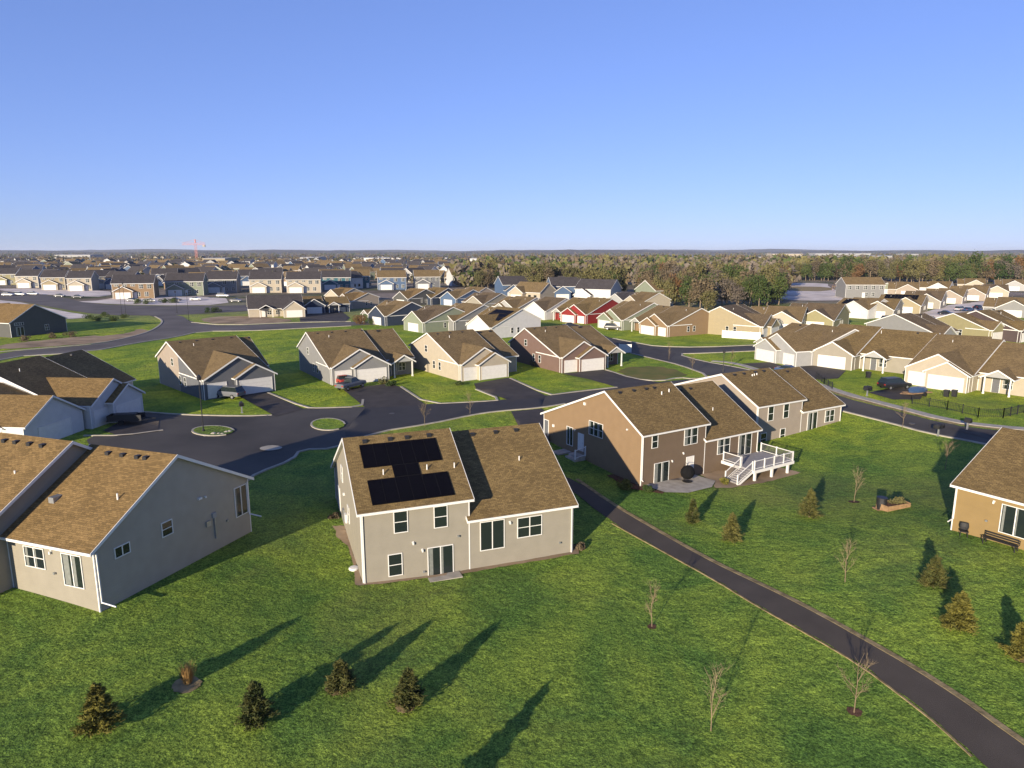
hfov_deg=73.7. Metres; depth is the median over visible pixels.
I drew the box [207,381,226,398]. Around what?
garage door
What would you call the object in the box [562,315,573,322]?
garage door
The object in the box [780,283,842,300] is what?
bare lot
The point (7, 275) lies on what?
two storey house
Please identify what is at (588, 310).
ranch house
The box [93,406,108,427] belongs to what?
garage door
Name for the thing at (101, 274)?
two storey house
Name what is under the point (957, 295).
ranch house
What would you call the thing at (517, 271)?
tree
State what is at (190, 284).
two storey house
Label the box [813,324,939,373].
ranch house
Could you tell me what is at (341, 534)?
foundation bed
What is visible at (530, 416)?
driveway
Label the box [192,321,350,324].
kerb
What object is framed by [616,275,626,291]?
tree
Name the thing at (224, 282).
two storey house
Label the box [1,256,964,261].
rooftops
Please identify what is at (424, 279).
two storey house
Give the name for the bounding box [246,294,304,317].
ranch house
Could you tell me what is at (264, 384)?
garage door
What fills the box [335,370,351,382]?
garage door
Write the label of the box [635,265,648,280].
tree
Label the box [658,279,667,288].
tree
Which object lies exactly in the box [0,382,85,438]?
ranch house
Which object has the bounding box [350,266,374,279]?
distant house
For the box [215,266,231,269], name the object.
distant house
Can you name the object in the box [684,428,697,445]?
window
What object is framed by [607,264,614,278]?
tree
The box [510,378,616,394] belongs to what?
kerb
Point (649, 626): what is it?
mulch ring
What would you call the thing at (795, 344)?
ranch house
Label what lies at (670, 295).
tree
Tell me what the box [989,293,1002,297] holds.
garage door
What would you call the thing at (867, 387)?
mailbox
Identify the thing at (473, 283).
tree
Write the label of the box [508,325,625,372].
ranch house
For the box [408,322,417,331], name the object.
garage door
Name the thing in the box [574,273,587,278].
tree
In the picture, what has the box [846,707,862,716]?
mulch ring
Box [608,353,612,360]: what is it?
window
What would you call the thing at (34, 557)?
window
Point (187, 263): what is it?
distant house
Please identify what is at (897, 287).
ranch house
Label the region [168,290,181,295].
garage door
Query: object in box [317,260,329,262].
distant house
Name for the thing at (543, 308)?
ranch house
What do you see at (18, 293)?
car
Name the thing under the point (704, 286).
tree
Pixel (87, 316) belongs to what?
shrub
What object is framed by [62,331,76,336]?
shrub
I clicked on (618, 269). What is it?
tree
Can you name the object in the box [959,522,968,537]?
garden chair
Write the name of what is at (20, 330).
patio door
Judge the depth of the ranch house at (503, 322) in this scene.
171.04 m
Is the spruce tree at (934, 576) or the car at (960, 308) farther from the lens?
the car at (960, 308)
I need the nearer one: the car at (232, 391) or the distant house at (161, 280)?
the car at (232, 391)
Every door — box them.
[16,327,24,335]
[17,283,29,287]
[38,417,72,438]
[43,285,55,289]
[60,552,84,588]
[69,286,82,290]
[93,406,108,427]
[115,292,130,298]
[116,397,141,412]
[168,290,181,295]
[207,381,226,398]
[208,287,219,292]
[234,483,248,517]
[240,376,272,394]
[242,281,248,285]
[252,287,264,292]
[286,310,302,316]
[289,287,301,292]
[307,307,321,313]
[324,285,335,289]
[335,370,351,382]
[338,485,340,512]
[357,367,386,381]
[372,316,380,324]
[381,285,391,289]
[391,363,396,374]
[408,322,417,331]
[418,284,428,288]
[427,544,453,575]
[444,299,451,305]
[464,366,476,380]
[482,364,506,379]
[529,311,539,316]
[556,294,568,298]
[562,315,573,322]
[564,359,576,372]
[566,426,572,445]
[577,316,583,323]
[578,433,583,451]
[582,358,603,371]
[598,320,609,328]
[641,325,653,334]
[653,461,668,482]
[658,327,665,336]
[686,455,693,467]
[738,433,751,455]
[756,348,773,362]
[763,328,767,336]
[771,326,778,333]
[783,353,793,365]
[806,321,823,324]
[806,411,817,430]
[817,355,845,369]
[849,311,860,317]
[870,358,876,369]
[876,311,884,317]
[902,307,912,312]
[908,371,924,385]
[927,374,963,392]
[946,298,955,303]
[967,295,978,300]
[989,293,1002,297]
[990,378,1000,392]
[992,332,1002,338]
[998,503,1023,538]
[1004,310,1021,317]
[1009,287,1019,290]
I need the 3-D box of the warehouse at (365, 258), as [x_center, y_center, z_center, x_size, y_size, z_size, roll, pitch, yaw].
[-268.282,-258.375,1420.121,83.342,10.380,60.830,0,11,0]
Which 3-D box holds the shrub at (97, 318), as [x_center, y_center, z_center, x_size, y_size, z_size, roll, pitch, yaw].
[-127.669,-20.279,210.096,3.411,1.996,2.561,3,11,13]
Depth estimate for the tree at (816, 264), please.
503.11 m
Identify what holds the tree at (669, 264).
on the ground at (572, 660)
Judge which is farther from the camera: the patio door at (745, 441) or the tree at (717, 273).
the tree at (717, 273)
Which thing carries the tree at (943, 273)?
on the ground at (572, 660)
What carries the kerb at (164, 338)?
on the ground at (572, 660)
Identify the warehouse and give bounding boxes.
[54,254,102,258]
[202,258,239,260]
[300,257,325,259]
[361,257,404,259]
[765,253,801,256]
[808,253,870,256]
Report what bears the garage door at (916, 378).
in the ranch house at (963, 364)
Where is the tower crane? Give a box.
[183,239,205,256]
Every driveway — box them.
[103,413,159,435]
[242,392,301,415]
[300,312,349,321]
[343,384,423,407]
[474,378,545,399]
[511,408,543,430]
[562,370,661,387]
[743,362,782,368]
[798,366,845,378]
[868,387,922,398]
[945,426,998,438]
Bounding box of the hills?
[0,249,1023,253]
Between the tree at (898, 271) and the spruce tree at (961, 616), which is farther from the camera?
the tree at (898, 271)
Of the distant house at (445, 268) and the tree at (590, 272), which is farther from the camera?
the distant house at (445, 268)
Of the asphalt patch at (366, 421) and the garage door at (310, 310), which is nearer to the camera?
the asphalt patch at (366, 421)
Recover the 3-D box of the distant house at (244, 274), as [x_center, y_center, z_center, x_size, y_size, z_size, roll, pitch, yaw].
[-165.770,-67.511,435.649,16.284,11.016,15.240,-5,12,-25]
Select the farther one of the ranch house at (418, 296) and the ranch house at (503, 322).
the ranch house at (418, 296)
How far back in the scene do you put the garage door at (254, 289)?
350.88 m
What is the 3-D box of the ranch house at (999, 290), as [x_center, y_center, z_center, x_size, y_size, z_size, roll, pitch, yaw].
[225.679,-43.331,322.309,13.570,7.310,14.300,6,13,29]
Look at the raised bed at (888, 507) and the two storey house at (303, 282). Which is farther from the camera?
the two storey house at (303, 282)
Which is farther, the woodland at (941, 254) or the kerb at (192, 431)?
the woodland at (941, 254)
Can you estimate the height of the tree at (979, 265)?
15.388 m
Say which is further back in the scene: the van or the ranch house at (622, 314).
the van
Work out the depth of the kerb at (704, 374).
118.27 m
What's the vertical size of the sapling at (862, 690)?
3.644 m
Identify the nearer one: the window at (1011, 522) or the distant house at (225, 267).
the window at (1011, 522)
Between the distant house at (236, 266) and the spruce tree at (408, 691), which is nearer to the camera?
the spruce tree at (408, 691)
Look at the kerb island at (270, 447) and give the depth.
73.75 m
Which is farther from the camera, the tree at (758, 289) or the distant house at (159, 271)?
the distant house at (159, 271)
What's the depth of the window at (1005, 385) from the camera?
102.07 m
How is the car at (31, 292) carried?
on the street at (64, 303)
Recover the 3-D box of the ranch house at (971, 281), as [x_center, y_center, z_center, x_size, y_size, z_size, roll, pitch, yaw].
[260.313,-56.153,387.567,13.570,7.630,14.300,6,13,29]
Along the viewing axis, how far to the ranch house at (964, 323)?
164.50 m
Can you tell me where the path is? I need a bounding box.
[566,477,1023,767]
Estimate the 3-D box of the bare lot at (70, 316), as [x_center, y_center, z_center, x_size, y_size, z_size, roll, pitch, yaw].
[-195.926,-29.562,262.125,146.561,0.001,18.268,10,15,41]
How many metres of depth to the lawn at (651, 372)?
120.52 m
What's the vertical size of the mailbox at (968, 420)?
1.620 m
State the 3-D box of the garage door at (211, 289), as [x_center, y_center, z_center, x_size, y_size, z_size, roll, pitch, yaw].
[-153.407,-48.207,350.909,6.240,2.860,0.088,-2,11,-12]
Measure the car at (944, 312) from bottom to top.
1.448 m
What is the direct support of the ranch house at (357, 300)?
on the ground at (572, 660)
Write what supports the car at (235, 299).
on the ground at (572, 660)
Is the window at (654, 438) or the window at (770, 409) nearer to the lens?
the window at (654, 438)
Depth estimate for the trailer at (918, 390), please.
100.12 m
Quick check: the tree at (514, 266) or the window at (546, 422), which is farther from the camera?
the tree at (514, 266)
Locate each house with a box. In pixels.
[0,265,15,267]
[0,268,20,284]
[0,303,67,337]
[0,349,145,428]
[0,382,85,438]
[0,432,261,611]
[4,260,18,263]
[14,269,42,287]
[15,262,33,265]
[15,266,39,268]
[21,265,45,269]
[39,270,68,289]
[46,267,68,269]
[47,263,64,266]
[64,259,78,262]
[64,262,80,264]
[65,271,99,290]
[69,264,92,268]
[71,268,85,270]
[81,262,96,265]
[85,269,114,288]
[87,267,111,269]
[100,265,122,267]
[101,268,120,270]
[103,271,139,288]
[110,263,127,265]
[110,274,159,298]
[124,265,139,269]
[127,266,150,273]
[137,261,150,265]
[148,262,167,265]
[149,265,161,267]
[151,268,177,276]
[155,335,277,399]
[157,272,166,285]
[162,265,185,267]
[164,273,208,295]
[170,260,183,262]
[178,268,200,272]
[181,262,193,265]
[194,267,217,271]
[202,264,218,266]
[205,272,240,292]
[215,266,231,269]
[227,264,248,269]
[238,269,264,285]
[239,267,254,269]
[243,259,254,263]
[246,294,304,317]
[248,272,284,292]
[249,263,270,267]
[258,268,282,271]
[262,261,277,267]
[283,266,301,270]
[284,259,295,263]
[285,272,322,292]
[288,261,303,263]
[296,328,415,384]
[302,264,319,268]
[302,296,349,313]
[303,268,327,270]
[305,265,326,267]
[314,263,330,265]
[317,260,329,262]
[318,269,344,270]
[321,270,350,289]
[324,287,361,296]
[330,263,345,268]
[331,423,578,583]
[340,292,378,308]
[343,264,361,268]
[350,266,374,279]
[351,269,370,287]
[351,271,362,288]
[358,263,374,267]
[360,300,421,325]
[374,265,392,267]
[376,270,406,289]
[380,268,403,269]
[384,263,401,264]
[389,261,403,264]
[392,265,408,267]
[393,288,434,304]
[402,305,464,332]
[404,268,424,281]
[406,261,420,263]
[408,329,518,381]
[409,265,428,267]
[412,270,440,288]
[417,266,438,269]
[426,287,452,304]
[437,261,450,266]
[439,270,444,281]
[440,266,449,270]
[440,289,479,305]
[446,268,460,285]
[447,302,488,330]
[461,292,506,306]
[464,286,495,292]
[465,306,541,337]
[492,296,539,308]
[494,276,529,295]
[508,281,555,297]
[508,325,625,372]
[524,297,569,319]
[540,381,762,485]
[547,277,583,298]
[552,297,618,323]
[573,279,622,297]
[596,300,657,330]
[609,291,634,302]
[623,291,671,305]
[629,305,709,336]
[634,280,684,305]
[674,366,845,441]
[708,304,782,336]
[751,305,808,328]
[753,323,857,366]
[790,303,850,326]
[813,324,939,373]
[835,277,885,297]
[836,297,887,318]
[864,313,959,334]
[872,298,903,317]
[879,294,928,313]
[884,281,891,293]
[887,282,919,293]
[904,290,947,308]
[904,334,1023,396]
[919,281,953,289]
[926,288,968,303]
[936,312,1004,338]
[944,334,991,338]
[947,427,1023,549]
[950,285,990,300]
[956,278,985,285]
[967,309,1023,342]
[976,284,1009,297]
[982,297,1023,317]
[993,279,1023,290]
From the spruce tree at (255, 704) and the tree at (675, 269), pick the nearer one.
the spruce tree at (255, 704)
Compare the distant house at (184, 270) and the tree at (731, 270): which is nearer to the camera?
the tree at (731, 270)
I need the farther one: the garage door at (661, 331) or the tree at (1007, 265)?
the tree at (1007, 265)
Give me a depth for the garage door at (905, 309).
235.42 m
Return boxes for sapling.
[419,398,430,422]
[644,578,659,625]
[702,662,734,730]
[837,538,856,581]
[837,653,875,712]
[853,464,866,500]
[897,402,908,427]
[944,441,960,468]
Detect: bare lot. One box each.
[0,288,110,296]
[0,300,83,318]
[0,301,84,318]
[80,297,227,304]
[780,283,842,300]
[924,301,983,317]
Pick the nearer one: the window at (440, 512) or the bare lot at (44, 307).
the window at (440, 512)
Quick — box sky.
[0,0,1023,250]
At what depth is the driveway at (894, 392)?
101.80 m
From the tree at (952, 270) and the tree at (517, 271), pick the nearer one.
the tree at (517, 271)
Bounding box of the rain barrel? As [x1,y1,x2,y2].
[872,496,887,510]
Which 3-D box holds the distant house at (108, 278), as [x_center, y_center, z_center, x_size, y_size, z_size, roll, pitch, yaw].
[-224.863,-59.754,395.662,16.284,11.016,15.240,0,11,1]
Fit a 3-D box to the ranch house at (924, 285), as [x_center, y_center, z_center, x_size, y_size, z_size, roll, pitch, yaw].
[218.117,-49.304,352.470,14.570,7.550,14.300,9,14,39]
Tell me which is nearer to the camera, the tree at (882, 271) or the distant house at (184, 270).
the distant house at (184, 270)
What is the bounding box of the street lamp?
[196,374,204,430]
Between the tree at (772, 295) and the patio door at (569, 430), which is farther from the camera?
the tree at (772, 295)
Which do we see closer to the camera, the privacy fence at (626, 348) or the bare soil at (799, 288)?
the privacy fence at (626, 348)
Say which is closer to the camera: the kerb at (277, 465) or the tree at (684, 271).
the kerb at (277, 465)
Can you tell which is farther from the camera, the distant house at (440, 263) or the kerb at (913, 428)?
the distant house at (440, 263)
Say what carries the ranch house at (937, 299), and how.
on the ground at (572, 660)
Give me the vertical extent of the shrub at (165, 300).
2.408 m
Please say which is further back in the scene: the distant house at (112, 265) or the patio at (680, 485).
the distant house at (112, 265)
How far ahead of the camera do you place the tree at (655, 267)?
356.73 m
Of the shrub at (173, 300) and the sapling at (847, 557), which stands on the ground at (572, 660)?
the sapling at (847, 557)
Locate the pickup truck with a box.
[335,376,365,390]
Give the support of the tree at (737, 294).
on the ground at (572, 660)
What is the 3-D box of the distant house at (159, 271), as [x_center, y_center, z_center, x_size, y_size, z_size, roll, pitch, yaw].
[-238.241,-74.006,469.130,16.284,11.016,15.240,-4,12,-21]
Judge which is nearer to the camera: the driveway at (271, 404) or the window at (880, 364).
the driveway at (271, 404)
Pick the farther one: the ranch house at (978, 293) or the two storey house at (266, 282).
the two storey house at (266, 282)
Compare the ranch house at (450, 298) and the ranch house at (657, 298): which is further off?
the ranch house at (450, 298)
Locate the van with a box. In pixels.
[216,293,229,296]
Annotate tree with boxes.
[69,682,129,738]
[234,679,280,731]
[323,657,359,696]
[384,665,427,714]
[472,270,479,286]
[474,270,490,284]
[478,269,495,286]
[489,260,496,283]
[510,263,525,273]
[511,266,529,275]
[526,263,534,273]
[527,273,543,281]
[530,268,540,277]
[534,262,553,278]
[542,264,556,281]
[554,267,563,275]
[561,264,580,276]
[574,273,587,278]
[580,266,597,278]
[597,266,612,278]
[604,267,626,284]
[605,265,627,284]
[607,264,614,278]
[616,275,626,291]
[633,267,656,285]
[634,264,647,279]
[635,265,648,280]
[648,264,662,275]
[651,274,664,288]
[657,268,673,279]
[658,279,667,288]
[660,259,679,270]
[662,278,680,302]
[668,273,681,304]
[670,264,682,277]
[677,273,702,306]
[680,265,695,281]
[683,271,696,283]
[684,498,701,523]
[685,274,716,307]
[686,262,706,278]
[694,269,716,308]
[698,289,718,309]
[709,269,724,285]
[712,281,728,308]
[714,263,724,277]
[715,272,733,305]
[717,277,737,304]
[718,512,745,542]
[720,264,737,279]
[724,285,748,303]
[727,262,741,280]
[729,277,748,304]
[731,261,748,279]
[737,267,759,279]
[738,276,754,304]
[739,275,758,306]
[750,273,771,305]
[756,282,779,305]
[758,265,779,300]
[764,270,778,304]
[766,263,785,269]
[769,271,788,304]
[774,268,791,299]
[778,264,791,298]
[796,487,824,519]
[800,262,814,280]
[806,259,822,279]
[806,263,816,279]
[816,263,834,278]
[816,269,823,279]
[822,262,837,280]
[831,262,840,279]
[836,255,852,276]
[840,257,852,276]
[847,262,861,275]
[851,263,864,276]
[863,258,877,276]
[876,261,887,277]
[880,258,892,279]
[885,262,897,280]
[889,257,902,280]
[896,263,905,281]
[898,256,915,281]
[902,260,918,281]
[911,259,928,281]
[912,555,950,589]
[913,264,927,281]
[924,266,941,280]
[926,257,944,278]
[933,590,979,635]
[934,264,948,280]
[936,257,949,280]
[943,259,961,280]
[951,252,967,282]
[957,262,976,278]
[963,251,985,264]
[963,263,979,277]
[972,261,991,277]
[975,261,993,277]
[985,258,995,282]
[992,261,1010,279]
[993,258,1012,278]
[995,622,1023,662]
[996,253,1015,278]
[1007,264,1019,278]
[1009,261,1022,278]
[1014,255,1023,278]
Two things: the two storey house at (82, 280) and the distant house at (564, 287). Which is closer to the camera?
the distant house at (564, 287)
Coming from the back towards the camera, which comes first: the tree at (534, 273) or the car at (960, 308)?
the tree at (534, 273)
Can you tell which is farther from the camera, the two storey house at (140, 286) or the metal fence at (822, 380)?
the two storey house at (140, 286)
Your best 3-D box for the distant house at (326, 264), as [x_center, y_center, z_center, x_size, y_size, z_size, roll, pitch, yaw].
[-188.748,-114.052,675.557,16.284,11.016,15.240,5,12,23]
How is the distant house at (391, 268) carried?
on the ground at (572, 660)
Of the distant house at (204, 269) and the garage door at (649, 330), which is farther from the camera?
the distant house at (204, 269)
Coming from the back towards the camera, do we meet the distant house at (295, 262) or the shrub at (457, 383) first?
the distant house at (295, 262)
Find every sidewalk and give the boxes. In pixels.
[711,360,757,369]
[820,383,1023,429]
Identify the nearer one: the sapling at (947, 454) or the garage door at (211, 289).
the sapling at (947, 454)
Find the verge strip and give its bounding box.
[828,389,1023,430]
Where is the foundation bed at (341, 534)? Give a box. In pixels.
[333,525,578,584]
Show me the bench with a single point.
(1015, 546)
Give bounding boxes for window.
[22,545,45,569]
[114,541,130,558]
[161,519,173,537]
[340,464,342,482]
[347,504,349,523]
[388,553,402,576]
[393,511,407,533]
[398,362,405,370]
[433,505,447,528]
[480,519,504,550]
[517,514,541,538]
[544,419,548,434]
[589,420,602,438]
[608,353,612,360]
[651,435,658,448]
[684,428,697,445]
[717,438,730,454]
[760,432,766,441]
[767,406,773,420]
[779,428,785,437]
[783,404,789,418]
[824,409,834,422]
[878,359,886,367]
[1002,380,1012,389]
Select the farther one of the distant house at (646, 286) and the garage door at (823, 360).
the distant house at (646, 286)
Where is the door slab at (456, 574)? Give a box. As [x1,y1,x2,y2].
[428,571,462,581]
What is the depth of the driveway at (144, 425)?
82.89 m
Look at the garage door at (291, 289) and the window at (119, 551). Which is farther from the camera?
the garage door at (291, 289)
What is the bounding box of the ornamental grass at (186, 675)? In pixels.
[177,659,196,684]
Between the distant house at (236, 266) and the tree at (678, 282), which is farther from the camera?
the distant house at (236, 266)
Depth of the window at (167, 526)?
45.00 m
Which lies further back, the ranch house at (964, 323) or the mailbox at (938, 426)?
the ranch house at (964, 323)
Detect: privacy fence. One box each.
[619,344,631,352]
[722,330,760,339]
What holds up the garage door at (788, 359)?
in the ranch house at (795, 344)
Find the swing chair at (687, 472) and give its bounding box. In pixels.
[680,463,694,482]
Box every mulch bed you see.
[607,474,663,493]
[699,467,799,487]
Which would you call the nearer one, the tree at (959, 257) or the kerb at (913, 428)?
the kerb at (913, 428)
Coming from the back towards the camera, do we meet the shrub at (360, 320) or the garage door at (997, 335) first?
the shrub at (360, 320)
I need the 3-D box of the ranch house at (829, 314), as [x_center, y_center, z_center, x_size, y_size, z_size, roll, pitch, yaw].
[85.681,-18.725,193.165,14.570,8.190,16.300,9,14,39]
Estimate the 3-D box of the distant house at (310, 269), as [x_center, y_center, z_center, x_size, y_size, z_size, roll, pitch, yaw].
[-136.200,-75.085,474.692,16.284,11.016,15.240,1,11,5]
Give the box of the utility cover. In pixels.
[349,565,357,570]
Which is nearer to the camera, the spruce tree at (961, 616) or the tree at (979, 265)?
the spruce tree at (961, 616)
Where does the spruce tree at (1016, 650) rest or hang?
on the ground at (572, 660)
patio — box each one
[553,449,571,454]
[647,475,714,492]
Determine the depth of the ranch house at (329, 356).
116.03 m
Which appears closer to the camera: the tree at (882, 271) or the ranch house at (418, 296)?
the ranch house at (418, 296)
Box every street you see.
[0,292,247,315]
[0,315,375,358]
[87,379,694,475]
[604,335,990,442]
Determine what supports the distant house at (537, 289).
on the ground at (572, 660)
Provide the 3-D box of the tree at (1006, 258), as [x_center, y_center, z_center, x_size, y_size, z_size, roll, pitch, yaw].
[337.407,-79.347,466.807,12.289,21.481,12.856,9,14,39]
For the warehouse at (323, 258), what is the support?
on the ground at (572, 660)
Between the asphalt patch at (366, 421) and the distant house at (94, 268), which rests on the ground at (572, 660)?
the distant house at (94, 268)
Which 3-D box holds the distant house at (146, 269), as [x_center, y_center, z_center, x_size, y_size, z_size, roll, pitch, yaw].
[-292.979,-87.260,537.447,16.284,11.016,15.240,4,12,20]
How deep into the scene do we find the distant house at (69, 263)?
762.73 m
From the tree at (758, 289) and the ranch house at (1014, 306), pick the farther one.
the tree at (758, 289)
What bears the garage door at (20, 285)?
in the two storey house at (27, 278)
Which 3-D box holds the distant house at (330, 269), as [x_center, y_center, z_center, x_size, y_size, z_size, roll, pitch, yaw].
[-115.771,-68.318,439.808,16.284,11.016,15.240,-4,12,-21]
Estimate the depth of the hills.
6165.72 m
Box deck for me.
[721,442,793,484]
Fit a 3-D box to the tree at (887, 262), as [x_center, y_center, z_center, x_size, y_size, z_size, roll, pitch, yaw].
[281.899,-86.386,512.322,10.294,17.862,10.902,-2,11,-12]
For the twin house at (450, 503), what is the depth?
50.40 m
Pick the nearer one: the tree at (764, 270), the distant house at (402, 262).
the tree at (764, 270)
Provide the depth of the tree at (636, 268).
392.35 m
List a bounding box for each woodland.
[0,251,1023,258]
[0,253,480,282]
[449,253,1023,287]
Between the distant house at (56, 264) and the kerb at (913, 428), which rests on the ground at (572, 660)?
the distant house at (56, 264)
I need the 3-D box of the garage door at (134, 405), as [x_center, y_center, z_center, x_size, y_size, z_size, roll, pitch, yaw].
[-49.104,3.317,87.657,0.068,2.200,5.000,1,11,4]
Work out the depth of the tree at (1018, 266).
467.39 m
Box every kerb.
[0,316,162,351]
[0,325,350,359]
[83,429,162,435]
[144,411,271,415]
[191,425,234,435]
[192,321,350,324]
[248,403,565,480]
[267,392,363,407]
[310,418,345,430]
[400,386,497,403]
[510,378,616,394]
[605,353,707,380]
[613,338,754,346]
[681,350,754,369]
[841,410,986,444]
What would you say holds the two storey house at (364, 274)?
on the ground at (572, 660)
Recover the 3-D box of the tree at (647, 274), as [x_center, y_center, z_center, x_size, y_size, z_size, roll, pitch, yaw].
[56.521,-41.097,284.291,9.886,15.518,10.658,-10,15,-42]
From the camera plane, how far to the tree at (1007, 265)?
461.23 m
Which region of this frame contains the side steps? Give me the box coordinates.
[565,446,585,461]
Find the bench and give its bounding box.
[982,531,1020,552]
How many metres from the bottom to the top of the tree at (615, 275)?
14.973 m
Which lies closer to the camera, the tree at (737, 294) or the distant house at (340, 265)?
the tree at (737, 294)
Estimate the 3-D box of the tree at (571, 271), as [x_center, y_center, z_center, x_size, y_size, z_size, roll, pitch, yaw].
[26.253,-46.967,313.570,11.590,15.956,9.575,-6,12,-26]
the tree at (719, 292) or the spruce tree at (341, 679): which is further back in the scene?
the tree at (719, 292)
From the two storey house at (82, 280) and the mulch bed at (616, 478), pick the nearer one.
the mulch bed at (616, 478)
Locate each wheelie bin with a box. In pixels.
[865,371,871,377]
[943,389,949,396]
[951,389,957,396]
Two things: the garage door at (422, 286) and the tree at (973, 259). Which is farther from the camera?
the tree at (973, 259)
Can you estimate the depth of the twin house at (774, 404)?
85.69 m
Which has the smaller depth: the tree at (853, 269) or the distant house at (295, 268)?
the tree at (853, 269)
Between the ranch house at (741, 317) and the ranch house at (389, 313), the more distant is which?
the ranch house at (389, 313)
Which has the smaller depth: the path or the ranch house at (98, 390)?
the path
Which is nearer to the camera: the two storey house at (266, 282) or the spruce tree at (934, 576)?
the spruce tree at (934, 576)
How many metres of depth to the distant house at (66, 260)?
1084.41 m
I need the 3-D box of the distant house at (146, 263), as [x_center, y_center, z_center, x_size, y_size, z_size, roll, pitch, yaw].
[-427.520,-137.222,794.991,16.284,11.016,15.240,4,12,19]
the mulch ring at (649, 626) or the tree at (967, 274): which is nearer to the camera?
the mulch ring at (649, 626)
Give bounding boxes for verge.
[575,479,1023,744]
[611,523,972,756]
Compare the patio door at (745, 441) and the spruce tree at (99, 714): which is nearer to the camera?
the spruce tree at (99, 714)
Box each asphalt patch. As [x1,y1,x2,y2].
[345,397,544,437]
[610,340,675,360]
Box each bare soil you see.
[0,335,107,348]
[103,329,147,341]
[202,316,290,323]
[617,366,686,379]
[788,286,831,290]
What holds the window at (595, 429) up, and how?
in the twin house at (647, 434)
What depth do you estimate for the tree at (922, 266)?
453.22 m
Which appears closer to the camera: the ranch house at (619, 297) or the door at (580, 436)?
the door at (580, 436)
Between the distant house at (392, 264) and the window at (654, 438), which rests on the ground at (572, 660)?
the distant house at (392, 264)
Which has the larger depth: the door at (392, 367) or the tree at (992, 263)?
the tree at (992, 263)
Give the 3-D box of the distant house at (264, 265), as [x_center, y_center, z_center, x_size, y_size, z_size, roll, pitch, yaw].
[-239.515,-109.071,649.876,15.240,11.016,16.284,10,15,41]
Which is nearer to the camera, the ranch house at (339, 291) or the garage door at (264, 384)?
the garage door at (264, 384)
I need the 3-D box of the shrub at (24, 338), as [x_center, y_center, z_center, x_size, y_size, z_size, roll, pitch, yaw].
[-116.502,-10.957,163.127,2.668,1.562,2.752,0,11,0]
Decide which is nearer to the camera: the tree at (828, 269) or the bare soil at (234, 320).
the bare soil at (234, 320)
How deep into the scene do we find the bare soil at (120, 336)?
173.65 m
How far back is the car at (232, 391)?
98.67 m
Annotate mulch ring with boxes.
[172,676,202,693]
[325,685,346,695]
[395,704,414,712]
[647,624,655,628]
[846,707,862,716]
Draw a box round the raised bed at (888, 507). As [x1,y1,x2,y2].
[876,499,910,511]
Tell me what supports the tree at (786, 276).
on the ground at (572, 660)
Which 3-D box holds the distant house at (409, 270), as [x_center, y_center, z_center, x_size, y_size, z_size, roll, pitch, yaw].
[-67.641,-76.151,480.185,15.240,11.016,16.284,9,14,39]
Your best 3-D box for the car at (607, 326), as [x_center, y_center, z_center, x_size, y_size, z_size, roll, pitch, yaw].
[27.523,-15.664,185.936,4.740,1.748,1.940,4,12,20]
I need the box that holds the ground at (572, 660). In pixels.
[0,254,1023,767]
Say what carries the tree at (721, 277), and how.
on the ground at (572, 660)
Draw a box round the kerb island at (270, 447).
[260,445,281,450]
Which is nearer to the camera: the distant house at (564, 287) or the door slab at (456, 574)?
the door slab at (456, 574)
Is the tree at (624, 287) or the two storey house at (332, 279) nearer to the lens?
the tree at (624, 287)
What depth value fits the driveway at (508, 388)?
105.45 m
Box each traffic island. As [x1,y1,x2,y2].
[193,426,233,434]
[312,418,344,428]
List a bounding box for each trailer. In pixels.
[106,412,155,425]
[900,386,932,396]
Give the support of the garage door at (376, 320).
in the ranch house at (389, 313)
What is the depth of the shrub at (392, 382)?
108.36 m
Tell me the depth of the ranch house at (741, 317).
173.03 m
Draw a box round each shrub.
[18,335,31,341]
[47,332,56,337]
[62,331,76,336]
[81,314,94,318]
[91,315,101,320]
[100,312,109,316]
[108,315,118,320]
[133,298,141,303]
[142,298,152,303]
[158,298,169,302]
[168,298,178,302]
[204,307,215,312]
[327,512,339,518]
[352,315,365,323]
[378,376,389,383]
[385,380,396,385]
[455,380,464,385]
[573,542,585,550]
[616,478,632,489]
[642,484,654,491]
[719,477,729,484]
[887,496,906,503]
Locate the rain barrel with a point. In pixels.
(880, 500)
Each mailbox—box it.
[239,401,243,412]
[863,385,871,395]
[933,423,944,435]
[964,417,972,429]
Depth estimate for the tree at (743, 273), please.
312.89 m
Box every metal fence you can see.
[816,371,832,387]
[912,395,1023,417]
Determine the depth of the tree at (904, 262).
476.39 m
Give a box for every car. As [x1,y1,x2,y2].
[1,292,13,295]
[14,292,25,295]
[27,291,38,294]
[189,297,201,299]
[217,385,245,398]
[229,298,241,301]
[336,375,346,382]
[562,322,579,325]
[604,323,620,329]
[774,364,793,369]
[877,376,911,389]
[938,310,952,314]
[954,306,964,310]
[962,307,973,311]
[972,305,982,308]
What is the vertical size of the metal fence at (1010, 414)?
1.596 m
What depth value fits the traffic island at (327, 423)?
84.15 m
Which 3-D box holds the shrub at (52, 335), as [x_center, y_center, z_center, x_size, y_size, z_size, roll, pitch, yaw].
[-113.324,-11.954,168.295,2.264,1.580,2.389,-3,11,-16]
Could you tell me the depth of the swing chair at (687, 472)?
67.29 m
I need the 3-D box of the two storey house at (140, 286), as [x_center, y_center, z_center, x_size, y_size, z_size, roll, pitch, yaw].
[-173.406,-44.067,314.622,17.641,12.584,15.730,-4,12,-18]
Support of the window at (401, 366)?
in the ranch house at (329, 356)
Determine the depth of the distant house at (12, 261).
891.65 m

